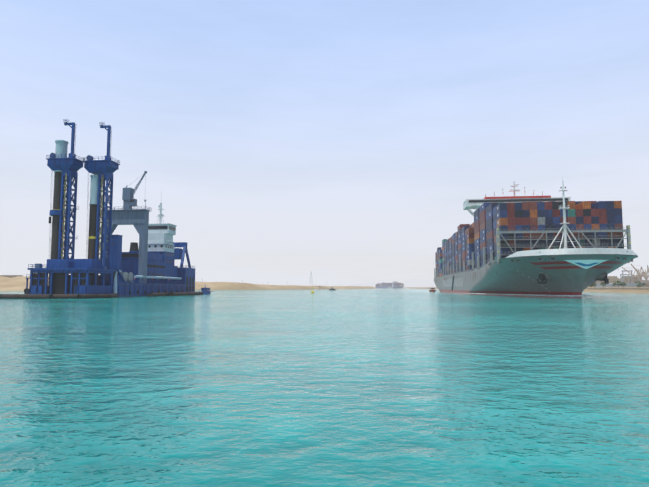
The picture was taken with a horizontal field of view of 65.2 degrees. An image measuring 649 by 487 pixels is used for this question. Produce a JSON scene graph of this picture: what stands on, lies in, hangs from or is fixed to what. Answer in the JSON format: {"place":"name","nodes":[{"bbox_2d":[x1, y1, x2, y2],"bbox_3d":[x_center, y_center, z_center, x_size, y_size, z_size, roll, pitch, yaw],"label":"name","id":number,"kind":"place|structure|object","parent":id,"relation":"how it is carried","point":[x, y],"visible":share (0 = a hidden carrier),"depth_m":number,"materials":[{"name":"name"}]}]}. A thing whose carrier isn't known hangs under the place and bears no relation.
{"place":"outdoors","nodes":[
{"label":"outdoors","id":0,"kind":"place"},
{"bbox_2d":[0,276,377,290],"bbox_3d":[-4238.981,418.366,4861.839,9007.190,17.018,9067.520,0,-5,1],"label":"bank","id":1,"kind":"structure","parent":0,"point":[17,283],"depth_m":684.00,"materials":[{"name":"beige sand"}]},
{"bbox_2d":[0,272,392,289],"bbox_3d":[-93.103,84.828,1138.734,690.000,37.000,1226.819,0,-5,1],"label":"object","id":2,"kind":"object","parent":1,"relation":"on","point":[10,276],"visible":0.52,"depth_m":640.99,"materials":[{"name":"metal"}]},
{"bbox_2d":[0,0,648,285],"bbox_3d":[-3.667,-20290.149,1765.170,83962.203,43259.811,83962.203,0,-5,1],"label":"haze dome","id":3,"kind":"structure","parent":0,"point":[324,142],"depth_m":38544.17,"materials":[{"name":"blue"}]},
{"bbox_2d":[0,288,648,486],"bbox_3d":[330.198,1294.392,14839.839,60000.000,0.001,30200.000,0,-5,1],"label":"water","id":4,"kind":"structure","parent":0,"point":[389,387],"depth_m":16.38,"materials":[{"name":"teal liquid"}]},
{"bbox_2d":[0,294,52,298],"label":"pipe","id":5,"kind":"object","parent":4,"relation":"in","point":[26,296],"visible":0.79,"depth_m":149.93,"materials":[{"name":"metal"}]},
{"bbox_2d":[52,293,118,298],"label":"pipe","id":6,"kind":"object","parent":4,"relation":"on","point":[73,296],"visible":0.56,"depth_m":154.94,"materials":[{"name":"metal"}]},
{"bbox_2d":[24,119,194,296],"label":"dredger","id":7,"kind":"object","parent":4,"relation":"on","point":[146,267],"visible":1,"depth_m":170.14,"materials":[{"name":"metal"}]},
{"bbox_2d":[149,292,176,296],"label":"pipe","id":8,"kind":"object","parent":4,"relation":"on","point":[159,294],"visible":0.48,"depth_m":194.46,"materials":[{"name":"metal"}]},
{"bbox_2d":[170,292,202,295],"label":"pipe","id":9,"kind":"object","parent":4,"relation":"in","point":[184,293],"visible":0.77,"depth_m":212.41,"materials":[{"name":"metal"}]},
{"bbox_2d":[199,287,210,294],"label":"tender","id":10,"kind":"object","parent":4,"relation":"on","point":[205,290],"visible":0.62,"depth_m":247.84,"materials":[{"name":"blue metal"}]},
{"bbox_2d":[376,282,403,287],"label":"ship","id":11,"kind":"object","parent":4,"relation":"on","point":[392,284],"visible":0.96,"depth_m":2403.03,"materials":[{"name":"grey metal"}]},
{"bbox_2d":[419,292,585,296],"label":"bow wave","id":12,"kind":"object","parent":4,"relation":"on","point":[533,294],"visible":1,"depth_m":175.86,"materials":[{"name":"white liquid"}]},
{"bbox_2d":[434,181,637,297],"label":"ship","id":13,"kind":"object","parent":4,"relation":"on","point":[543,245],"visible":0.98,"depth_m":175.80,"materials":[{"name":"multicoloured metal"}]},
{"bbox_2d":[347,273,648,286],"bbox_3d":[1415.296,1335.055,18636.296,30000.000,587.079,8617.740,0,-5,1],"label":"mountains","id":14,"kind":"structure","parent":0,"point":[417,283],"depth_m":15686.51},
{"bbox_2d":[403,287,648,293],"bbox_3d":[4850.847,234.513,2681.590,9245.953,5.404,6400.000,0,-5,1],"label":"bank","id":15,"kind":"structure","parent":0,"point":[618,291],"depth_m":351.11,"materials":[{"name":"beige sand"}]},
{"bbox_2d":[588,281,645,287],"bbox_3d":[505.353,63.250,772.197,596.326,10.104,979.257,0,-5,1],"label":"trees","id":16,"kind":"object","parent":15,"relation":"on","point":[616,283],"visible":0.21,"depth_m":372.46,"materials":[{"name":"green plant"}]},
{"bbox_2d":[586,288,648,289],"bbox_3d":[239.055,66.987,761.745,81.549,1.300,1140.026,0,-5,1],"label":"revetment","id":17,"kind":"object","parent":15,"relation":"on","point":[619,288],"visible":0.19,"depth_m":330.80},
{"bbox_2d":[593,270,648,286],"bbox_3d":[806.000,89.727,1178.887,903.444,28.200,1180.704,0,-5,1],"label":"town","id":18,"kind":"object","parent":15,"relation":"on","point":[628,280],"visible":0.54,"depth_m":768.91,"materials":[{"name":"metal"}]},
{"bbox_2d":[622,264,648,283],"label":"yard cranes","id":19,"kind":"object","parent":15,"relation":"on","point":[645,275],"visible":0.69,"depth_m":1057.82}
]}

